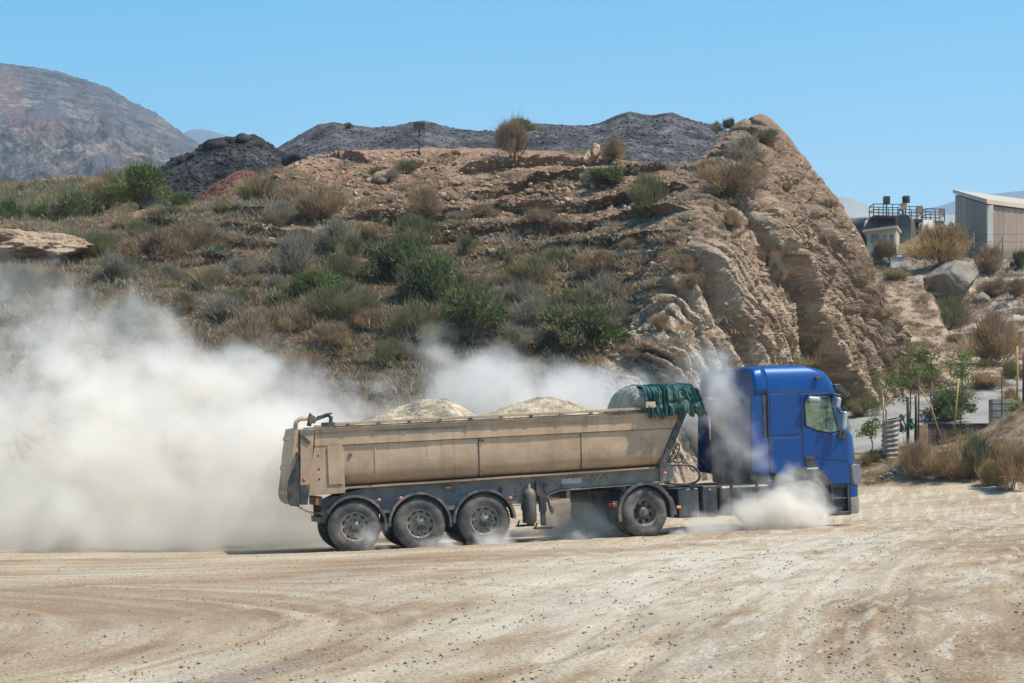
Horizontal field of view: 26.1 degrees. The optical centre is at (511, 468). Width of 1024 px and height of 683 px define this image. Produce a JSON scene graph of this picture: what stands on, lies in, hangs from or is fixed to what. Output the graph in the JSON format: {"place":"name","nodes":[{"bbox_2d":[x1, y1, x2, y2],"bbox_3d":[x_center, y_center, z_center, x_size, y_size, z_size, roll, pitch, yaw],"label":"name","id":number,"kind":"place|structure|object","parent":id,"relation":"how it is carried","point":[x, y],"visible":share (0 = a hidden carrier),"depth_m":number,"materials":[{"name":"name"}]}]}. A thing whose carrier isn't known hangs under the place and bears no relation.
{"place":"outdoors","nodes":[
{"label":"outdoors","id":0,"kind":"place"},
{"bbox_2d":[11,175,139,215],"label":"hillocks","id":1,"kind":"structure","parent":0,"point":[64,178],"depth_m":176.87,"materials":[{"name":"plant"}]},
{"bbox_2d":[0,174,138,216],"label":"hillock scrub","id":2,"kind":"object","parent":1,"relation":"on","point":[42,189],"visible":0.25,"depth_m":160.18,"materials":[{"name":"green plant"}]},
{"bbox_2d":[0,63,199,182],"bbox_3d":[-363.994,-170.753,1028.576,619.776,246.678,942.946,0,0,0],"label":"mountain","id":3,"kind":"structure","parent":0,"point":[56,123],"depth_m":970.29,"materials":[{"name":"grey stone"}]},
{"bbox_2d":[0,114,951,526],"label":"hill","id":4,"kind":"structure","parent":0,"point":[102,468],"depth_m":62.93,"materials":[{"name":"brown stone"}]},
{"bbox_2d":[0,192,25,221],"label":"desert shrub","id":5,"kind":"object","parent":4,"relation":"on","point":[9,207],"visible":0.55,"depth_m":87.76,"materials":[{"name":"green plant"}]},
{"bbox_2d":[0,257,59,297],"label":"desert shrub","id":6,"kind":"object","parent":4,"relation":"on","point":[21,280],"visible":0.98,"depth_m":64.50,"materials":[{"name":"grey plant"}]},
{"bbox_2d":[0,228,93,260],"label":"rock ledge","id":7,"kind":"object","parent":4,"relation":"on","point":[15,244],"visible":0.88,"depth_m":69.99,"materials":[{"name":"beige stone"}]},
{"bbox_2d":[27,260,74,290],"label":"desert shrub","id":8,"kind":"object","parent":4,"relation":"on","point":[59,282],"visible":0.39,"depth_m":67.16,"materials":[{"name":"brown plant"}]},
{"bbox_2d":[40,182,113,223],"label":"desert shrub","id":9,"kind":"object","parent":4,"relation":"on","point":[72,204],"visible":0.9,"depth_m":83.62,"materials":[{"name":"green plant"}]},
{"bbox_2d":[55,283,112,311],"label":"desert shrub","id":10,"kind":"object","parent":4,"relation":"on","point":[80,298],"visible":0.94,"depth_m":65.19,"materials":[{"name":"grey plant"}]},
{"bbox_2d":[57,222,127,259],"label":"desert shrub","id":11,"kind":"object","parent":4,"relation":"on","point":[100,241],"visible":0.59,"depth_m":71.86,"materials":[{"name":"green plant"}]},
{"bbox_2d":[77,163,130,209],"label":"desert shrub","id":12,"kind":"object","parent":4,"relation":"on","point":[91,185],"visible":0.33,"depth_m":85.80,"materials":[{"name":"brown plant"}]},
{"bbox_2d":[88,243,154,283],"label":"desert shrub","id":13,"kind":"object","parent":4,"relation":"on","point":[111,264],"visible":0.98,"depth_m":68.49,"materials":[{"name":"grey plant"}]},
{"bbox_2d":[87,292,165,335],"bbox_3d":[-10.875,-4.394,62.854,2.309,1.451,2.796,0,0,-21],"label":"desert shrub","id":14,"kind":"object","parent":4,"relation":"on","point":[130,313],"visible":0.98,"depth_m":62.64,"materials":[{"name":"grey plant"}]},
{"bbox_2d":[91,151,177,208],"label":"desert shrub","id":15,"kind":"object","parent":4,"relation":"on","point":[138,183],"visible":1,"depth_m":83.63,"materials":[{"name":"green plant"}]},
{"bbox_2d":[110,215,162,238],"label":"desert shrub","id":16,"kind":"object","parent":4,"relation":"on","point":[132,226],"visible":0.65,"depth_m":74.48,"materials":[{"name":"green plant"}]},
{"bbox_2d":[112,221,187,263],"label":"desert shrub","id":17,"kind":"object","parent":4,"relation":"on","point":[145,245],"visible":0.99,"depth_m":70.88,"materials":[{"name":"brown plant"}]},
{"bbox_2d":[132,213,235,256],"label":"desert shrub","id":18,"kind":"object","parent":4,"relation":"on","point":[189,240],"visible":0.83,"depth_m":71.53,"materials":[{"name":"brown plant"}]},
{"bbox_2d":[168,290,212,314],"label":"desert shrub","id":19,"kind":"object","parent":4,"relation":"on","point":[184,300],"visible":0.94,"depth_m":65.55,"materials":[{"name":"green plant"}]},
{"bbox_2d":[184,263,231,293],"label":"grass tuft","id":20,"kind":"object","parent":4,"relation":"on","point":[206,277],"visible":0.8,"depth_m":67.63,"materials":[{"name":"beige plant"}]},
{"bbox_2d":[141,134,282,209],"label":"spoil heap","id":21,"kind":"object","parent":4,"relation":"on","point":[149,200],"visible":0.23,"depth_m":89.51,"materials":[{"name":"black stone"}]},
{"bbox_2d":[158,141,285,204],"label":"spoil lumps","id":22,"kind":"object","parent":21,"relation":"on","point":[216,174],"visible":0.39,"depth_m":89.33,"materials":[{"name":"black stone"}]},
{"bbox_2d":[193,170,259,202],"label":"soil bank","id":23,"kind":"structure","parent":4,"relation":"on","point":[219,183],"depth_m":83.76,"materials":[{"name":"brown soil"}]},
{"bbox_2d":[189,292,268,323],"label":"desert shrub","id":24,"kind":"object","parent":4,"relation":"on","point":[219,304],"visible":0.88,"depth_m":65.00,"materials":[{"name":"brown plant"}]},
{"bbox_2d":[214,252,271,276],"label":"desert shrub","id":25,"kind":"object","parent":4,"relation":"on","point":[243,265],"visible":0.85,"depth_m":69.42,"materials":[{"name":"grey plant"}]},
{"bbox_2d":[198,307,298,349],"bbox_3d":[-7.559,-3.984,63.370,2.500,1.422,2.502,0,0,43],"label":"desert shrub","id":26,"kind":"object","parent":4,"relation":"on","point":[254,330],"visible":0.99,"depth_m":63.22,"materials":[{"name":"brown plant"}]},
{"bbox_2d":[225,174,284,200],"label":"grass tuft","id":27,"kind":"object","parent":4,"relation":"on","point":[252,186],"visible":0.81,"depth_m":76.59,"materials":[{"name":"beige plant"}]},
{"bbox_2d":[262,199,300,226],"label":"desert shrub","id":28,"kind":"object","parent":4,"relation":"on","point":[279,212],"visible":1,"depth_m":74.15,"materials":[{"name":"grey plant"}]},
{"bbox_2d":[257,298,317,334],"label":"desert shrub","id":29,"kind":"object","parent":4,"relation":"on","point":[288,316],"visible":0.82,"depth_m":64.02,"materials":[{"name":"brown plant"}]},
{"bbox_2d":[254,226,321,274],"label":"desert shrub","id":30,"kind":"object","parent":4,"relation":"on","point":[294,254],"visible":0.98,"depth_m":69.05,"materials":[{"name":"grey plant"}]},
{"bbox_2d":[266,345,331,376],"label":"desert shrub","id":31,"kind":"object","parent":4,"relation":"on","point":[301,359],"visible":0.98,"depth_m":61.92,"materials":[{"name":"beige plant"}]},
{"bbox_2d":[258,279,368,323],"bbox_3d":[-5.817,-4.811,65.186,3.914,1.715,2.898,0,0,33],"label":"desert shrub","id":32,"kind":"object","parent":4,"relation":"on","point":[324,301],"visible":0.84,"depth_m":64.72,"materials":[{"name":"green plant"}]},
{"bbox_2d":[270,263,372,296],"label":"desert shrub","id":33,"kind":"object","parent":4,"relation":"on","point":[302,282],"visible":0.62,"depth_m":66.86,"materials":[{"name":"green plant"}]},
{"bbox_2d":[295,316,359,349],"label":"desert shrub","id":34,"kind":"object","parent":4,"relation":"on","point":[333,333],"visible":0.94,"depth_m":63.08,"materials":[{"name":"brown plant"}]},
{"bbox_2d":[291,178,371,222],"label":"desert shrub","id":35,"kind":"object","parent":4,"relation":"on","point":[323,200],"visible":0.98,"depth_m":74.44,"materials":[{"name":"brown plant"}]},
{"bbox_2d":[302,245,363,279],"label":"desert shrub","id":36,"kind":"object","parent":4,"relation":"on","point":[341,261],"visible":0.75,"depth_m":68.52,"materials":[{"name":"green plant"}]},
{"bbox_2d":[305,206,363,252],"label":"desert shrub","id":37,"kind":"object","parent":4,"relation":"on","point":[332,236],"visible":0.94,"depth_m":71.12,"materials":[{"name":"grey plant"}]},
{"bbox_2d":[337,305,386,330],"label":"desert shrub","id":38,"kind":"object","parent":4,"relation":"on","point":[367,314],"visible":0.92,"depth_m":64.46,"materials":[{"name":"brown plant"}]},
{"bbox_2d":[348,217,396,240],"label":"desert shrub","id":39,"kind":"object","parent":4,"relation":"on","point":[366,228],"visible":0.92,"depth_m":72.36,"materials":[{"name":"brown plant"}]},
{"bbox_2d":[353,222,451,284],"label":"desert shrub","id":40,"kind":"object","parent":4,"relation":"on","point":[383,255],"visible":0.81,"depth_m":68.46,"materials":[{"name":"green plant"}]},
{"bbox_2d":[368,333,440,364],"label":"desert shrub","id":41,"kind":"object","parent":4,"relation":"on","point":[387,348],"visible":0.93,"depth_m":62.28,"materials":[{"name":"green plant"}]},
{"bbox_2d":[388,208,445,243],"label":"desert shrub","id":42,"kind":"object","parent":4,"relation":"on","point":[410,223],"visible":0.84,"depth_m":72.17,"materials":[{"name":"green plant"}]},
{"bbox_2d":[378,292,463,347],"bbox_3d":[-2.617,-4.206,63.928,2.699,1.896,3.562,0,0,12],"label":"desert shrub","id":43,"kind":"object","parent":4,"relation":"on","point":[413,319],"visible":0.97,"depth_m":63.77,"materials":[{"name":"green plant"}]},
{"bbox_2d":[404,180,447,219],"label":"desert shrub","id":44,"kind":"object","parent":4,"relation":"on","point":[423,198],"visible":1,"depth_m":74.22,"materials":[{"name":"brown plant"}]},
{"bbox_2d":[390,232,475,305],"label":"desert shrub","id":45,"kind":"object","parent":4,"relation":"on","point":[427,271],"visible":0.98,"depth_m":66.29,"materials":[{"name":"green plant"}]},
{"bbox_2d":[0,150,906,417],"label":"rubble","id":46,"kind":"object","parent":4,"relation":"on","point":[500,162],"visible":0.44,"depth_m":70.58,"materials":[{"name":"stone"}]},
{"bbox_2d":[0,146,916,415],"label":"dry scrub","id":47,"kind":"object","parent":4,"relation":"on","point":[108,288],"visible":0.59,"depth_m":62.40,"materials":[{"name":"plant"}]},
{"bbox_2d":[415,271,518,343],"bbox_3d":[-0.911,-4.707,64.403,3.479,2.433,4.626,0,0,-44],"label":"desert shrub","id":48,"kind":"object","parent":4,"relation":"on","point":[469,304],"visible":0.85,"depth_m":63.63,"materials":[{"name":"green plant"}]},
{"bbox_2d":[460,200,504,216],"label":"desert shrub","id":49,"kind":"object","parent":4,"relation":"on","point":[486,210],"visible":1,"depth_m":73.92,"materials":[{"name":"brown plant"}]},
{"bbox_2d":[277,111,727,164],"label":"slag heap","id":50,"kind":"object","parent":4,"relation":"on","point":[380,132],"visible":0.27,"depth_m":100.68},
{"bbox_2d":[255,113,728,174],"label":"slag lumps","id":51,"kind":"object","parent":50,"relation":"on","point":[543,142],"visible":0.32,"depth_m":100.36,"materials":[{"name":"grey stone"}]},
{"bbox_2d":[485,109,532,164],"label":"desert shrub","id":52,"kind":"object","parent":4,"relation":"on","point":[510,135],"visible":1,"depth_m":78.76,"materials":[{"name":"brown plant"}]},
{"bbox_2d":[485,275,548,304],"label":"desert shrub","id":53,"kind":"object","parent":4,"relation":"on","point":[517,294],"visible":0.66,"depth_m":65.75,"materials":[{"name":"plant"}]},
{"bbox_2d":[490,319,546,357],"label":"desert shrub","id":54,"kind":"object","parent":4,"relation":"on","point":[509,343],"visible":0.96,"depth_m":62.06,"materials":[{"name":"green plant"}]},
{"bbox_2d":[504,288,549,330],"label":"desert shrub","id":55,"kind":"object","parent":4,"relation":"on","point":[530,306],"visible":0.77,"depth_m":63.60,"materials":[{"name":"grey plant"}]},
{"bbox_2d":[500,246,557,285],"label":"desert shrub","id":56,"kind":"object","parent":4,"relation":"on","point":[539,269],"visible":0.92,"depth_m":66.76,"materials":[{"name":"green plant"}]},
{"bbox_2d":[513,204,560,225],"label":"desert shrub","id":57,"kind":"object","parent":4,"relation":"on","point":[539,213],"visible":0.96,"depth_m":71.80,"materials":[{"name":"brown plant"}]},
{"bbox_2d":[499,284,636,356],"bbox_3d":[1.983,-4.136,62.448,3.637,2.231,3.578,0,0,-44],"label":"desert shrub","id":58,"kind":"object","parent":4,"relation":"on","point":[581,325],"visible":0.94,"depth_m":61.91,"materials":[{"name":"green plant"}]},
{"bbox_2d":[548,283,591,305],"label":"desert shrub","id":59,"kind":"object","parent":4,"relation":"on","point":[574,295],"visible":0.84,"depth_m":64.66,"materials":[{"name":"green plant"}]},
{"bbox_2d":[571,244,629,277],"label":"desert shrub","id":60,"kind":"object","parent":4,"relation":"on","point":[597,260],"visible":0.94,"depth_m":66.12,"materials":[{"name":"brown plant"}]},
{"bbox_2d":[582,161,627,187],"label":"desert shrub","id":61,"kind":"object","parent":4,"relation":"on","point":[609,175],"visible":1,"depth_m":74.86,"materials":[{"name":"green plant"}]},
{"bbox_2d":[586,266,637,303],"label":"desert shrub","id":62,"kind":"object","parent":4,"relation":"on","point":[602,284],"visible":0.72,"depth_m":64.00,"materials":[{"name":"grey plant"}]},
{"bbox_2d":[593,294,631,330],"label":"desert shrub","id":63,"kind":"object","parent":4,"relation":"on","point":[621,308],"visible":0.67,"depth_m":62.45,"materials":[{"name":"grey plant"}]},
{"bbox_2d":[599,133,627,161],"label":"desert shrub","id":64,"kind":"object","parent":4,"relation":"on","point":[614,149],"visible":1,"depth_m":78.77,"materials":[{"name":"brown plant"}]},
{"bbox_2d":[621,171,672,219],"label":"desert shrub","id":65,"kind":"object","parent":4,"relation":"on","point":[649,190],"visible":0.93,"depth_m":68.66,"materials":[{"name":"green plant"}]},
{"bbox_2d":[665,252,699,271],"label":"desert shrub","id":66,"kind":"object","parent":4,"relation":"on","point":[680,261],"visible":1,"depth_m":62.10,"materials":[{"name":"brown plant"}]},
{"bbox_2d":[672,149,771,198],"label":"desert shrub","id":67,"kind":"object","parent":4,"relation":"on","point":[736,176],"visible":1,"depth_m":66.65,"materials":[{"name":"beige plant"}]},
{"bbox_2d":[724,128,774,163],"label":"desert shrub","id":68,"kind":"object","parent":4,"relation":"on","point":[737,148],"visible":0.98,"depth_m":70.77,"materials":[{"name":"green plant"}]},
{"bbox_2d":[0,357,1023,682],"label":"ground","id":69,"kind":"structure","parent":0,"point":[932,513],"depth_m":25.80,"materials":[{"name":"beige soil"}]},
{"bbox_2d":[278,383,706,550],"bbox_3d":[-0.458,-0.044,45.752,8.639,3.191,2.934,-3,0,-10],"label":"semi trailer","id":70,"kind":"object","parent":69,"relation":"on","point":[416,484],"visible":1,"depth_m":44.55,"materials":[{"name":"metal"}]},
{"bbox_2d":[298,397,598,434],"bbox_3d":[-0.843,-1.151,45.690,7.100,0.659,2.320,-3,0,-10],"label":"stone load","id":71,"kind":"object","parent":70,"relation":"in","point":[432,408],"visible":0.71,"depth_m":45.02},
{"bbox_2d":[570,361,860,536],"bbox_3d":[4.223,-0.480,47.308,6.170,3.602,3.230,-2,1,-22],"label":"tractor truck","id":72,"kind":"object","parent":69,"relation":"on","point":[763,434],"visible":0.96,"depth_m":46.81,"materials":[{"name":"metal"}]},
{"bbox_2d":[847,395,887,416],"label":"desert shrub","id":73,"kind":"object","parent":69,"relation":"on","point":[861,407],"visible":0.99,"depth_m":68.08,"materials":[{"name":"green plant"}]},
{"bbox_2d":[859,364,906,419],"bbox_3d":[9.813,-1.960,57.968,1.018,1.604,1.232,0,0,-14],"label":"sapling","id":74,"kind":"object","parent":69,"relation":"on","point":[888,380],"visible":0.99,"depth_m":57.91,"materials":[{"name":"green plant"}]},
{"bbox_2d":[881,417,900,460],"bbox_3d":[9.801,-0.725,57.202,0.524,1.238,0.484,0,0,0],"label":"corrugated barrel","id":75,"kind":"object","parent":69,"relation":"on","point":[890,432],"visible":0.89,"depth_m":57.02,"materials":[{"name":"metal"}]},
{"bbox_2d":[891,339,928,417],"bbox_3d":[10.492,-2.238,58.219,0.846,2.430,0.917,0,0,-24],"label":"sapling","id":76,"kind":"object","parent":69,"relation":"on","point":[909,378],"visible":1,"depth_m":58.15,"materials":[{"name":"green plant"}]},
{"bbox_2d":[890,433,930,479],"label":"desert shrub","id":77,"kind":"object","parent":69,"relation":"on","point":[909,463],"visible":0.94,"depth_m":55.09,"materials":[{"name":"brown plant"}]},
{"bbox_2d":[875,272,958,365],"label":"slab","id":78,"kind":"structure","parent":69,"relation":"on","point":[938,321],"depth_m":87.88,"materials":[{"name":"stone"}]},
{"bbox_2d":[914,345,944,422],"bbox_3d":[11.161,-2.185,58.981,0.753,2.292,1.033,0,0,43],"label":"sapling","id":79,"kind":"object","parent":69,"relation":"on","point":[930,367],"visible":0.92,"depth_m":58.99,"materials":[{"name":"green plant"}]},
{"bbox_2d":[854,404,1023,484],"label":"bank grass","id":80,"kind":"structure","parent":69,"relation":"on","point":[891,461],"depth_m":56.86,"materials":[{"name":"brown plant"}]},
{"bbox_2d":[913,441,977,480],"bbox_3d":[10.748,-0.183,54.761,1.579,1.198,1.118,0,0,-23],"label":"desert shrub","id":81,"kind":"object","parent":69,"relation":"on","point":[947,464],"visible":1,"depth_m":54.63,"materials":[{"name":"brown plant"}]},
{"bbox_2d":[911,382,983,420],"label":"desert shrub","id":82,"kind":"object","parent":69,"relation":"on","point":[944,406],"visible":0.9,"depth_m":65.96,"materials":[{"name":"green plant"}]},
{"bbox_2d":[923,423,990,446],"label":"garden wall","id":83,"kind":"structure","parent":69,"relation":"on","point":[945,429],"depth_m":58.80,"materials":[{"name":"brown"}]},
{"bbox_2d":[934,343,982,422],"bbox_3d":[12.118,-2.258,59.519,1.558,2.305,1.250,0,0,37],"label":"sapling","id":84,"kind":"object","parent":69,"relation":"on","point":[962,369],"visible":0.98,"depth_m":59.50,"materials":[{"name":"green plant"}]},
{"bbox_2d":[940,423,1005,480],"bbox_3d":[11.473,-0.378,54.932,1.412,1.740,1.680,0,0,-21],"label":"desert shrub","id":85,"kind":"object","parent":69,"relation":"on","point":[978,449],"visible":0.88,"depth_m":54.65,"materials":[{"name":"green plant"}]},
{"bbox_2d":[938,300,1023,364],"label":"desert shrub","id":86,"kind":"object","parent":69,"relation":"on","point":[995,337],"visible":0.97,"depth_m":80.77,"materials":[{"name":"brown plant"}]},
{"bbox_2d":[969,370,1013,388],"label":"desert shrub","id":87,"kind":"object","parent":69,"relation":"on","point":[988,381],"visible":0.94,"depth_m":73.54,"materials":[{"name":"beige plant"}]},
{"bbox_2d":[987,433,1023,491],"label":"desert shrub","id":88,"kind":"object","parent":69,"relation":"on","point":[1009,461],"visible":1,"depth_m":52.96,"materials":[{"name":"brown plant"}]},
{"bbox_2d":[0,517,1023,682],"bbox_3d":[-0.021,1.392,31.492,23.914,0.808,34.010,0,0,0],"label":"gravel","id":89,"kind":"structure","parent":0,"point":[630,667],"depth_m":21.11,"materials":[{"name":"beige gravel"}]},
{"bbox_2d":[0,0,1023,212],"label":"sky","id":90,"kind":"structure","parent":0,"point":[921,100],"materials":[{"name":"blue"}]},
{"bbox_2d":[838,197,954,224],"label":"hills","id":91,"kind":"structure","parent":0,"point":[854,208],"depth_m":1449.40,"materials":[{"name":"grey stone"}]},
{"bbox_2d":[823,376,1021,452],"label":"road","id":92,"kind":"structure","parent":0,"point":[864,443],"depth_m":67.77,"materials":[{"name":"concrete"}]},
{"bbox_2d":[872,252,1023,356],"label":"slope","id":93,"kind":"structure","parent":0,"point":[932,266],"depth_m":94.48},
{"bbox_2d":[850,215,899,246],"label":"storage tank","id":94,"kind":"object","parent":93,"relation":"on","point":[862,223],"visible":0.21,"depth_m":118.25,"materials":[{"name":"grey metal"}]},
{"bbox_2d":[862,225,900,255],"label":"kiosk","id":95,"kind":"object","parent":93,"relation":"on","point":[874,233],"visible":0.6,"depth_m":108.01,"materials":[{"name":"beige paint"}]},
{"bbox_2d":[870,232,897,265],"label":"desert shrub","id":96,"kind":"object","parent":93,"relation":"on","point":[882,248],"visible":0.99,"depth_m":101.42,"materials":[{"name":"brown plant"}]},
{"bbox_2d":[895,214,914,243],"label":"tank housing","id":97,"kind":"object","parent":93,"relation":"on","point":[905,223],"visible":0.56,"depth_m":113.54,"materials":[{"name":"grey metal"}]},
{"bbox_2d":[850,254,1023,398],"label":"slope scrub","id":98,"kind":"object","parent":93,"relation":"on","point":[919,324],"visible":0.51,"depth_m":83.96,"materials":[{"name":"plant"}]},
{"bbox_2d":[898,214,981,263],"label":"desert shrub","id":99,"kind":"object","parent":93,"relation":"on","point":[939,243],"visible":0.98,"depth_m":99.28,"materials":[{"name":"beige plant"}]},
{"bbox_2d":[923,260,977,300],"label":"boulder","id":100,"kind":"object","parent":93,"relation":"on","point":[958,277],"visible":0.85,"depth_m":92.33,"materials":[{"name":"grey stone"}]},
{"bbox_2d":[932,288,973,329],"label":"desert shrub","id":101,"kind":"object","parent":93,"relation":"on","point":[950,314],"visible":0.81,"depth_m":89.69,"materials":[{"name":"green plant"}]},
{"bbox_2d":[953,190,1023,258],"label":"shed","id":102,"kind":"structure","parent":93,"relation":"on","point":[994,214],"depth_m":114.36,"materials":[{"name":"metal"}]},
{"bbox_2d":[970,236,1007,274],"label":"desert shrub","id":103,"kind":"object","parent":93,"relation":"on","point":[991,257],"visible":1,"depth_m":97.37,"materials":[{"name":"brown plant"}]},
{"bbox_2d":[972,274,1009,296],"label":"desert shrub","id":104,"kind":"object","parent":93,"relation":"on","point":[990,286],"visible":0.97,"depth_m":92.25,"materials":[{"name":"brown plant"}]},
{"bbox_2d":[912,191,1023,214],"bbox_3d":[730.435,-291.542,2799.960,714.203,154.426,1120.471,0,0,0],"label":"hills","id":105,"kind":"structure","parent":0,"point":[949,208],"depth_m":2782.88,"materials":[{"name":"grey stone"}]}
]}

